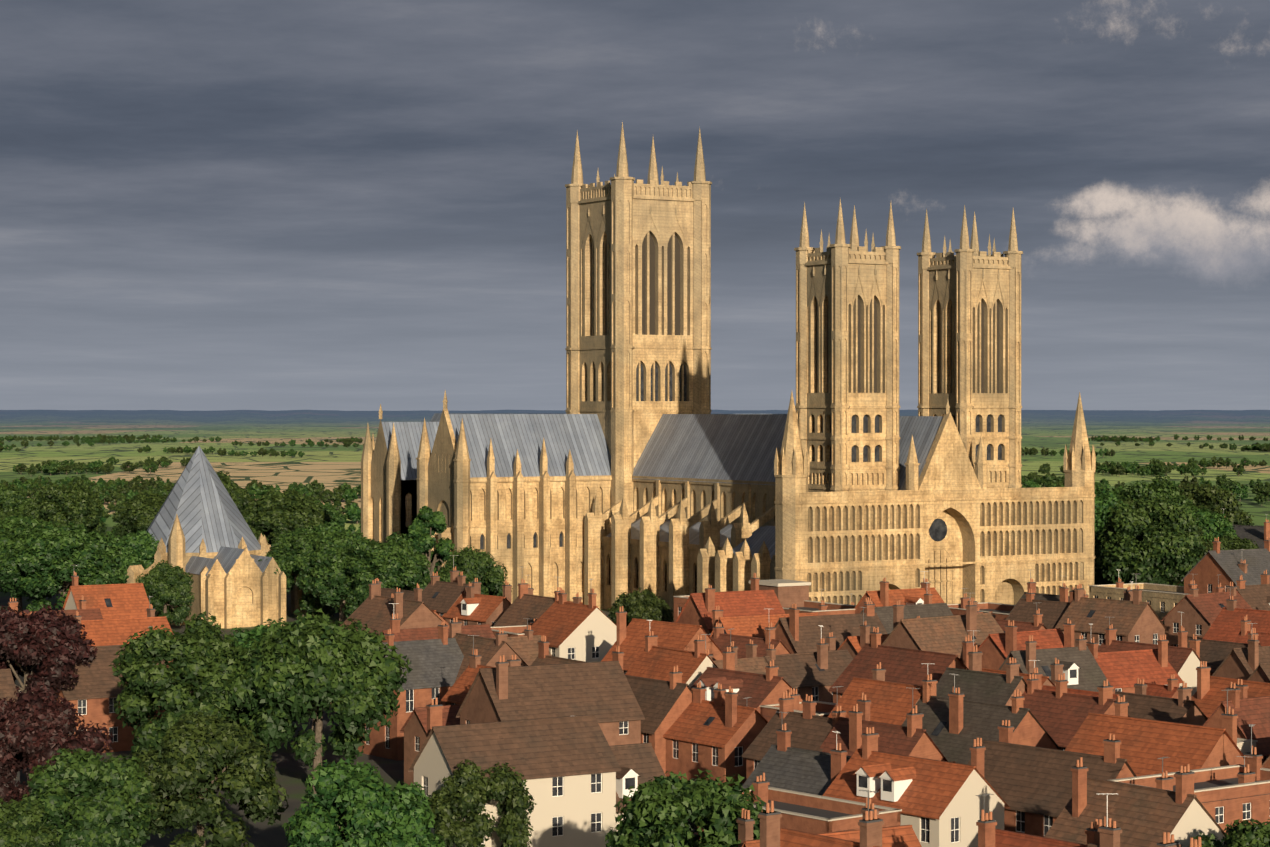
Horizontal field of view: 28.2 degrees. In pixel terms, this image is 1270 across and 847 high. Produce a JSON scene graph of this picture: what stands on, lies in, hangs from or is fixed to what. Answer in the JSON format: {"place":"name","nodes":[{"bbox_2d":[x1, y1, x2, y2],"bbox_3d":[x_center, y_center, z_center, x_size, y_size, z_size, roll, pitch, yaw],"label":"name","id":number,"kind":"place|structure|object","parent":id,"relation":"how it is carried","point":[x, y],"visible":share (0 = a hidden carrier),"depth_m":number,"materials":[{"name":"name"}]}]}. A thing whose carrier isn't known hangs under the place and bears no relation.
{"place":"outdoors","nodes":[
{"label":"outdoors","id":0,"kind":"place"},
{"bbox_2d":[0,410,1269,846],"bbox_3d":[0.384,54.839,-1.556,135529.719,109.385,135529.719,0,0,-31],"label":"ground","id":1,"kind":"structure","parent":0,"point":[330,466],"depth_m":6245.69,"materials":[{"name":"green plant"}]},
{"bbox_2d":[0,482,31,517],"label":"tree","id":2,"kind":"object","parent":1,"relation":"on","point":[14,500],"visible":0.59,"depth_m":598.56,"materials":[{"name":"green plant"}]},
{"bbox_2d":[15,463,26,471],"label":"hedge tree","id":3,"kind":"object","parent":1,"relation":"on","point":[23,466],"visible":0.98,"depth_m":3577.87,"materials":[{"name":"green plant"}]},
{"bbox_2d":[20,479,34,490],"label":"hedge tree","id":4,"kind":"object","parent":1,"relation":"on","point":[29,484],"visible":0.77,"depth_m":2681.35,"materials":[{"name":"green plant"}]},
{"bbox_2d":[0,513,55,611],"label":"tree","id":5,"kind":"object","parent":1,"relation":"on","point":[14,532],"visible":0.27,"depth_m":417.09,"materials":[{"name":"green plant"}]},
{"bbox_2d":[0,795,60,846],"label":"tree","id":6,"kind":"object","parent":1,"relation":"on","point":[20,824],"visible":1,"depth_m":158.53,"materials":[{"name":"green plant"}]},
{"bbox_2d":[25,465,36,474],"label":"hedge tree","id":7,"kind":"object","parent":1,"relation":"on","point":[33,468],"visible":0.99,"depth_m":3444.44,"materials":[{"name":"green plant"}]},
{"bbox_2d":[27,486,38,496],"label":"hedge tree","id":8,"kind":"object","parent":1,"relation":"on","point":[32,491],"visible":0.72,"depth_m":2556.26,"materials":[{"name":"green plant"}]},
{"bbox_2d":[22,491,64,518],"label":"tree","id":9,"kind":"object","parent":1,"relation":"on","point":[29,508],"visible":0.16,"depth_m":561.13,"materials":[{"name":"green plant"}]},
{"bbox_2d":[0,603,97,695],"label":"tree","id":10,"kind":"object","parent":1,"relation":"on","point":[58,645],"visible":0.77,"depth_m":246.80,"materials":[{"name":"red plant"}]},
{"bbox_2d":[44,462,57,474],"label":"hedge tree","id":11,"kind":"object","parent":1,"relation":"on","point":[51,466],"visible":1,"depth_m":3504.39,"materials":[{"name":"green plant"}]},
{"bbox_2d":[0,685,113,806],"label":"tree","id":12,"kind":"object","parent":1,"relation":"on","point":[38,727],"visible":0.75,"depth_m":197.15,"materials":[{"name":"red plant"}]},
{"bbox_2d":[0,521,128,610],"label":"tree","id":13,"kind":"object","parent":1,"relation":"on","point":[41,564],"visible":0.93,"depth_m":375.73,"materials":[{"name":"green plant"}]},
{"bbox_2d":[35,477,106,535],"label":"tree","id":14,"kind":"object","parent":1,"relation":"on","point":[77,502],"visible":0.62,"depth_m":531.21,"materials":[{"name":"green plant"}]},
{"bbox_2d":[70,462,83,473],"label":"hedge tree","id":15,"kind":"object","parent":1,"relation":"on","point":[79,466],"visible":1,"depth_m":3565.81,"materials":[{"name":"green plant"}]},
{"bbox_2d":[19,748,156,846],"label":"tree","id":16,"kind":"object","parent":1,"relation":"on","point":[109,807],"visible":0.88,"depth_m":169.49,"materials":[{"name":"green plant"}]},
{"bbox_2d":[89,459,103,473],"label":"hedge tree","id":17,"kind":"object","parent":1,"relation":"on","point":[99,463],"visible":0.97,"depth_m":3602.18,"materials":[{"name":"green plant"}]},
{"bbox_2d":[91,486,108,499],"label":"hedge tree","id":18,"kind":"object","parent":1,"relation":"on","point":[96,492],"visible":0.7,"depth_m":2425.98,"materials":[{"name":"green plant"}]},
{"bbox_2d":[98,463,114,471],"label":"hedge tree","id":19,"kind":"object","parent":1,"relation":"on","point":[108,465],"visible":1,"depth_m":3574.13,"materials":[{"name":"green plant"}]},
{"bbox_2d":[106,456,118,464],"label":"hedge tree","id":20,"kind":"object","parent":1,"relation":"on","point":[112,460],"visible":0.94,"depth_m":4031.03,"materials":[{"name":"green plant"}]},
{"bbox_2d":[105,491,125,504],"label":"hedge tree","id":21,"kind":"object","parent":1,"relation":"on","point":[114,497],"visible":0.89,"depth_m":2403.15,"materials":[{"name":"green plant"}]},
{"bbox_2d":[111,480,126,488],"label":"hedge tree","id":22,"kind":"object","parent":1,"relation":"on","point":[120,482],"visible":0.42,"depth_m":2607.91,"materials":[{"name":"green plant"}]},
{"bbox_2d":[116,484,131,494],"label":"hedge tree","id":23,"kind":"object","parent":1,"relation":"on","point":[125,489],"visible":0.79,"depth_m":2577.05,"materials":[{"name":"green plant"}]},
{"bbox_2d":[120,461,137,472],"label":"hedge tree","id":24,"kind":"object","parent":1,"relation":"on","point":[126,466],"visible":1,"depth_m":3614.71,"materials":[{"name":"green plant"}]},
{"bbox_2d":[105,530,158,582],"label":"tree","id":25,"kind":"object","parent":1,"relation":"on","point":[140,548],"visible":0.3,"depth_m":398.62,"materials":[{"name":"green plant"}]},
{"bbox_2d":[111,490,167,537],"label":"tree","id":26,"kind":"object","parent":1,"relation":"on","point":[135,514],"visible":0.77,"depth_m":575.47,"materials":[{"name":"green plant"}]},
{"bbox_2d":[130,475,148,485],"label":"hedge tree","id":27,"kind":"object","parent":1,"relation":"on","point":[137,480],"visible":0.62,"depth_m":2854.91,"materials":[{"name":"green plant"}]},
{"bbox_2d":[141,480,156,489],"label":"hedge tree","id":28,"kind":"object","parent":1,"relation":"on","point":[145,485],"visible":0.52,"depth_m":2669.31,"materials":[{"name":"green plant"}]},
{"bbox_2d":[143,462,157,474],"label":"hedge tree","id":29,"kind":"object","parent":1,"relation":"on","point":[152,467],"visible":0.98,"depth_m":3538.81,"materials":[{"name":"green plant"}]},
{"bbox_2d":[147,483,166,492],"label":"hedge tree","id":30,"kind":"object","parent":1,"relation":"on","point":[159,488],"visible":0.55,"depth_m":2514.59,"materials":[{"name":"green plant"}]},
{"bbox_2d":[136,560,195,625],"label":"tree","id":31,"kind":"object","parent":1,"relation":"on","point":[158,581],"visible":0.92,"depth_m":383.63,"materials":[{"name":"green plant"}]},
{"bbox_2d":[109,611,247,759],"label":"tree","id":32,"kind":"object","parent":1,"relation":"on","point":[202,664],"visible":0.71,"depth_m":220.71,"materials":[{"name":"green plant"}]},
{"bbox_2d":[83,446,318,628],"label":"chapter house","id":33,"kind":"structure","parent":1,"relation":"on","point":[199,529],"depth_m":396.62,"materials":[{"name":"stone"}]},
{"bbox_2d":[127,708,289,846],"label":"tree","id":34,"kind":"object","parent":1,"relation":"on","point":[193,765],"visible":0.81,"depth_m":178.84,"materials":[{"name":"green plant"}]},
{"bbox_2d":[216,470,249,513],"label":"tree","id":35,"kind":"object","parent":1,"relation":"on","point":[238,494],"visible":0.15,"depth_m":614.79,"materials":[{"name":"green plant"}]},
{"bbox_2d":[248,524,267,541],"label":"tree","id":36,"kind":"object","parent":1,"relation":"on","point":[255,533],"visible":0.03,"depth_m":514.88,"materials":[{"name":"green plant"}]},
{"bbox_2d":[248,483,268,499],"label":"hedge tree","id":37,"kind":"object","parent":1,"relation":"on","point":[261,491],"visible":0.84,"depth_m":2480.70,"materials":[{"name":"green plant"}]},
{"bbox_2d":[224,617,323,750],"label":"tree","id":38,"kind":"object","parent":1,"relation":"on","point":[248,635],"visible":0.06,"depth_m":248.47,"materials":[{"name":"green plant"}]},
{"bbox_2d":[242,489,332,548],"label":"tree","id":39,"kind":"object","parent":1,"relation":"on","point":[275,515],"visible":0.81,"depth_m":520.99,"materials":[{"name":"green plant"}]},
{"bbox_2d":[286,483,305,490],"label":"hedge tree","id":40,"kind":"object","parent":1,"relation":"on","point":[292,486],"visible":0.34,"depth_m":2552.23,"materials":[{"name":"green plant"}]},
{"bbox_2d":[258,528,334,616],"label":"tree","id":41,"kind":"object","parent":1,"relation":"on","point":[285,552],"visible":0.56,"depth_m":397.79,"materials":[{"name":"green plant"}]},
{"bbox_2d":[306,483,320,495],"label":"hedge tree","id":42,"kind":"object","parent":1,"relation":"on","point":[316,491],"visible":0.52,"depth_m":2505.77,"materials":[{"name":"green plant"}]},
{"bbox_2d":[310,479,324,488],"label":"hedge tree","id":43,"kind":"object","parent":1,"relation":"on","point":[315,482],"visible":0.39,"depth_m":2673.51,"materials":[{"name":"green plant"}]},
{"bbox_2d":[224,606,412,793],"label":"tree","id":44,"kind":"object","parent":1,"relation":"on","point":[318,663],"visible":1,"depth_m":217.75,"materials":[{"name":"green plant"}]},
{"bbox_2d":[290,521,348,535],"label":"tree","id":45,"kind":"object","parent":1,"relation":"on","point":[334,526],"visible":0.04,"depth_m":431.58,"materials":[{"name":"green plant"}]},
{"bbox_2d":[313,500,347,530],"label":"tree","id":46,"kind":"object","parent":1,"relation":"on","point":[339,517],"visible":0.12,"depth_m":613.57,"materials":[{"name":"green plant"}]},
{"bbox_2d":[319,489,342,504],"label":"hedge tree","id":47,"kind":"object","parent":1,"relation":"on","point":[327,494],"visible":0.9,"depth_m":2340.06,"materials":[{"name":"green plant"}]},
{"bbox_2d":[295,529,375,625],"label":"tree","id":48,"kind":"object","parent":1,"relation":"on","point":[323,573],"visible":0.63,"depth_m":387.57,"materials":[{"name":"green plant"}]},
{"bbox_2d":[332,499,353,518],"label":"hedge tree","id":49,"kind":"object","parent":1,"relation":"on","point":[338,504],"visible":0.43,"depth_m":2034.92,"materials":[{"name":"green plant"}]},
{"bbox_2d":[340,483,357,498],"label":"hedge tree","id":50,"kind":"object","parent":1,"relation":"on","point":[345,486],"visible":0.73,"depth_m":2499.33,"materials":[{"name":"green plant"}]},
{"bbox_2d":[342,489,357,500],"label":"hedge tree","id":51,"kind":"object","parent":1,"relation":"on","point":[349,495],"visible":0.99,"depth_m":2476.53,"materials":[{"name":"green plant"}]},
{"bbox_2d":[346,502,360,523],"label":"hedge tree","id":52,"kind":"object","parent":1,"relation":"on","point":[353,511],"visible":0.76,"depth_m":2013.99,"materials":[{"name":"green plant"}]},
{"bbox_2d":[346,523,360,534],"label":"hedge tree","id":53,"kind":"object","parent":1,"relation":"on","point":[351,528],"visible":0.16,"depth_m":1628.71,"materials":[{"name":"green plant"}]},
{"bbox_2d":[340,531,376,595],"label":"tree","id":54,"kind":"object","parent":1,"relation":"on","point":[358,535],"visible":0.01,"depth_m":418.51,"materials":[{"name":"green plant"}]},
{"bbox_2d":[282,756,445,846],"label":"tree","id":55,"kind":"object","parent":1,"relation":"on","point":[357,805],"visible":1,"depth_m":158.60,"materials":[{"name":"green plant"}]},
{"bbox_2d":[342,531,430,617],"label":"tree","id":56,"kind":"object","parent":1,"relation":"on","point":[396,560],"visible":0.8,"depth_m":382.28,"materials":[{"name":"green plant"}]},
{"bbox_2d":[404,505,454,590],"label":"tree","id":57,"kind":"object","parent":1,"relation":"on","point":[426,525],"visible":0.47,"depth_m":394.66,"materials":[{"name":"green plant"}]},
{"bbox_2d":[434,545,512,595],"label":"tree","id":58,"kind":"object","parent":1,"relation":"on","point":[471,564],"visible":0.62,"depth_m":378.74,"materials":[{"name":"green plant"}]},
{"bbox_2d":[426,759,536,846],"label":"tree","id":59,"kind":"object","parent":1,"relation":"on","point":[468,790],"visible":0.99,"depth_m":171.68,"materials":[{"name":"green plant"}]},
{"bbox_2d":[0,514,1269,846],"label":"town houses","id":60,"kind":"structure","parent":1,"relation":"on","point":[1118,714],"depth_m":215.18,"materials":[{"name":"brown tile"}]},
{"bbox_2d":[608,587,673,626],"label":"tree","id":61,"kind":"object","parent":1,"relation":"on","point":[646,604],"visible":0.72,"depth_m":341.97,"materials":[{"name":"green plant"}]},
{"bbox_2d":[605,769,765,846],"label":"tree","id":62,"kind":"object","parent":1,"relation":"on","point":[661,811],"visible":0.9,"depth_m":147.16,"materials":[{"name":"green plant"}]},
{"bbox_2d":[361,122,1095,621],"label":"cathedral","id":63,"kind":"structure","parent":1,"relation":"on","point":[639,464],"depth_m":396.04,"materials":[{"name":"stone"}]},
{"bbox_2d":[1021,480,1038,487],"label":"hedge tree","id":64,"kind":"object","parent":1,"relation":"on","point":[1028,484],"visible":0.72,"depth_m":2703.13,"materials":[{"name":"green plant"}]},
{"bbox_2d":[1023,472,1040,481],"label":"hedge tree","id":65,"kind":"object","parent":1,"relation":"on","point":[1031,475],"visible":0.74,"depth_m":2999.18,"materials":[{"name":"green plant"}]},
{"bbox_2d":[1026,447,1037,454],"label":"hedge tree","id":66,"kind":"object","parent":1,"relation":"on","point":[1030,451],"visible":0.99,"depth_m":4896.51,"materials":[{"name":"green plant"}]},
{"bbox_2d":[1038,464,1049,473],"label":"hedge tree","id":67,"kind":"object","parent":1,"relation":"on","point":[1045,468],"visible":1,"depth_m":3494.94,"materials":[{"name":"green plant"}]},
{"bbox_2d":[1042,475,1061,486],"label":"hedge tree","id":68,"kind":"object","parent":1,"relation":"on","point":[1049,481],"visible":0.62,"depth_m":2778.06,"materials":[{"name":"green plant"}]},
{"bbox_2d":[1097,464,1107,472],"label":"hedge tree","id":69,"kind":"object","parent":1,"relation":"on","point":[1104,467],"visible":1,"depth_m":3555.96,"materials":[{"name":"green plant"}]},
{"bbox_2d":[1095,478,1110,487],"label":"hedge tree","id":70,"kind":"object","parent":1,"relation":"on","point":[1104,481],"visible":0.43,"depth_m":2738.98,"materials":[{"name":"green plant"}]},
{"bbox_2d":[1095,484,1120,495],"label":"tree","id":71,"kind":"object","parent":1,"relation":"on","point":[1098,490],"depth_m":549.69,"materials":[{"name":"green plant"}]},
{"bbox_2d":[1095,490,1131,546],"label":"tree","id":72,"kind":"object","parent":1,"relation":"on","point":[1104,501],"visible":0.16,"depth_m":488.76,"materials":[{"name":"green plant"}]},
{"bbox_2d":[1113,465,1125,475],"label":"hedge tree","id":73,"kind":"object","parent":1,"relation":"on","point":[1119,470],"visible":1,"depth_m":3461.74,"materials":[{"name":"green plant"}]},
{"bbox_2d":[1122,461,1132,474],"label":"hedge tree","id":74,"kind":"object","parent":1,"relation":"on","point":[1126,465],"visible":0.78,"depth_m":3533.93,"materials":[{"name":"green plant"}]},
{"bbox_2d":[1094,527,1173,584],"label":"tree","id":75,"kind":"object","parent":1,"relation":"on","point":[1098,576],"visible":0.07,"depth_m":405.51,"materials":[{"name":"green plant"}]},
{"bbox_2d":[1137,467,1151,476],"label":"hedge tree","id":76,"kind":"object","parent":1,"relation":"on","point":[1143,471],"visible":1,"depth_m":3420.82,"materials":[{"name":"green plant"}]},
{"bbox_2d":[1097,495,1206,585],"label":"tree","id":77,"kind":"object","parent":1,"relation":"on","point":[1171,544],"visible":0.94,"depth_m":393.47,"materials":[{"name":"green plant"}]},
{"bbox_2d":[1117,473,1194,510],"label":"tree","id":78,"kind":"object","parent":1,"relation":"on","point":[1159,487],"visible":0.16,"depth_m":505.49,"materials":[{"name":"green plant"}]},
{"bbox_2d":[1152,463,1165,476],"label":"hedge tree","id":79,"kind":"object","parent":1,"relation":"on","point":[1157,467],"visible":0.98,"depth_m":3445.53,"materials":[{"name":"green plant"}]},
{"bbox_2d":[1180,475,1198,484],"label":"hedge tree","id":80,"kind":"object","parent":1,"relation":"on","point":[1186,478],"visible":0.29,"depth_m":2745.59,"materials":[{"name":"green plant"}]},
{"bbox_2d":[1170,528,1212,584],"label":"tree","id":81,"kind":"object","parent":1,"relation":"on","point":[1208,545],"visible":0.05,"depth_m":414.77,"materials":[{"name":"green plant"}]},
{"bbox_2d":[1187,463,1200,477],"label":"hedge tree","id":82,"kind":"object","parent":1,"relation":"on","point":[1194,469],"visible":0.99,"depth_m":3385.03,"materials":[{"name":"green plant"}]},
{"bbox_2d":[1197,477,1211,485],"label":"hedge tree","id":83,"kind":"object","parent":1,"relation":"on","point":[1201,481],"visible":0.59,"depth_m":2776.51,"materials":[{"name":"green plant"}]},
{"bbox_2d":[1198,458,1211,467],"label":"hedge tree","id":84,"kind":"object","parent":1,"relation":"on","point":[1203,463],"visible":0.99,"depth_m":3863.43,"materials":[{"name":"green plant"}]},
{"bbox_2d":[1186,505,1238,542],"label":"tree","id":85,"kind":"object","parent":1,"relation":"on","point":[1208,520],"visible":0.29,"depth_m":471.19,"materials":[{"name":"green plant"}]},
{"bbox_2d":[1175,481,1253,525],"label":"tree","id":86,"kind":"object","parent":1,"relation":"on","point":[1216,500],"visible":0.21,"depth_m":521.85,"materials":[{"name":"green plant"}]},
{"bbox_2d":[1211,456,1224,468],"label":"hedge tree","id":87,"kind":"object","parent":1,"relation":"on","point":[1220,461],"visible":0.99,"depth_m":3889.50,"materials":[{"name":"green plant"}]},
{"bbox_2d":[1215,474,1231,486],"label":"hedge tree","id":88,"kind":"object","parent":1,"relation":"on","point":[1221,481],"visible":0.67,"depth_m":2799.34,"materials":[{"name":"green plant"}]},
{"bbox_2d":[1189,818,1269,846],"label":"tree","id":89,"kind":"object","parent":1,"relation":"on","point":[1242,834],"visible":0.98,"depth_m":147.47,"materials":[{"name":"green plant"}]},
{"bbox_2d":[1224,480,1241,490],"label":"hedge tree","id":90,"kind":"object","parent":1,"relation":"on","point":[1232,484],"visible":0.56,"depth_m":2724.18,"materials":[{"name":"green plant"}]},
{"bbox_2d":[1210,533,1258,549],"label":"tree","id":91,"kind":"object","parent":1,"relation":"on","point":[1229,543],"visible":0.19,"depth_m":450.60,"materials":[{"name":"green plant"}]},
{"bbox_2d":[1232,464,1244,475],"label":"hedge tree","id":92,"kind":"object","parent":1,"relation":"on","point":[1240,468],"visible":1,"depth_m":3451.81,"materials":[{"name":"green plant"}]},
{"bbox_2d":[1232,483,1247,500],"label":"hedge tree","id":93,"kind":"object","parent":1,"relation":"on","point":[1241,491],"visible":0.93,"depth_m":2513.29,"materials":[{"name":"green plant"}]},
{"bbox_2d":[1240,457,1251,465],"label":"hedge tree","id":94,"kind":"object","parent":1,"relation":"on","point":[1248,462],"visible":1,"depth_m":3970.20,"materials":[{"name":"green plant"}]},
{"bbox_2d":[1249,479,1262,487],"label":"hedge tree","id":95,"kind":"object","parent":1,"relation":"on","point":[1252,483],"visible":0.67,"depth_m":2858.64,"materials":[{"name":"green plant"}]},
{"bbox_2d":[1251,482,1269,498],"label":"hedge tree","id":96,"kind":"object","parent":1,"relation":"on","point":[1258,489],"visible":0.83,"depth_m":2521.65,"materials":[{"name":"green plant"}]},
{"bbox_2d":[1254,493,1269,505],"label":"hedge tree","id":97,"kind":"object","parent":1,"relation":"on","point":[1259,497],"visible":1,"depth_m":2409.74,"materials":[{"name":"green plant"}]},
{"bbox_2d":[0,0,1269,410],"label":"sky","id":98,"kind":"structure","parent":0,"point":[206,205],"materials":[{"name":"grey"}]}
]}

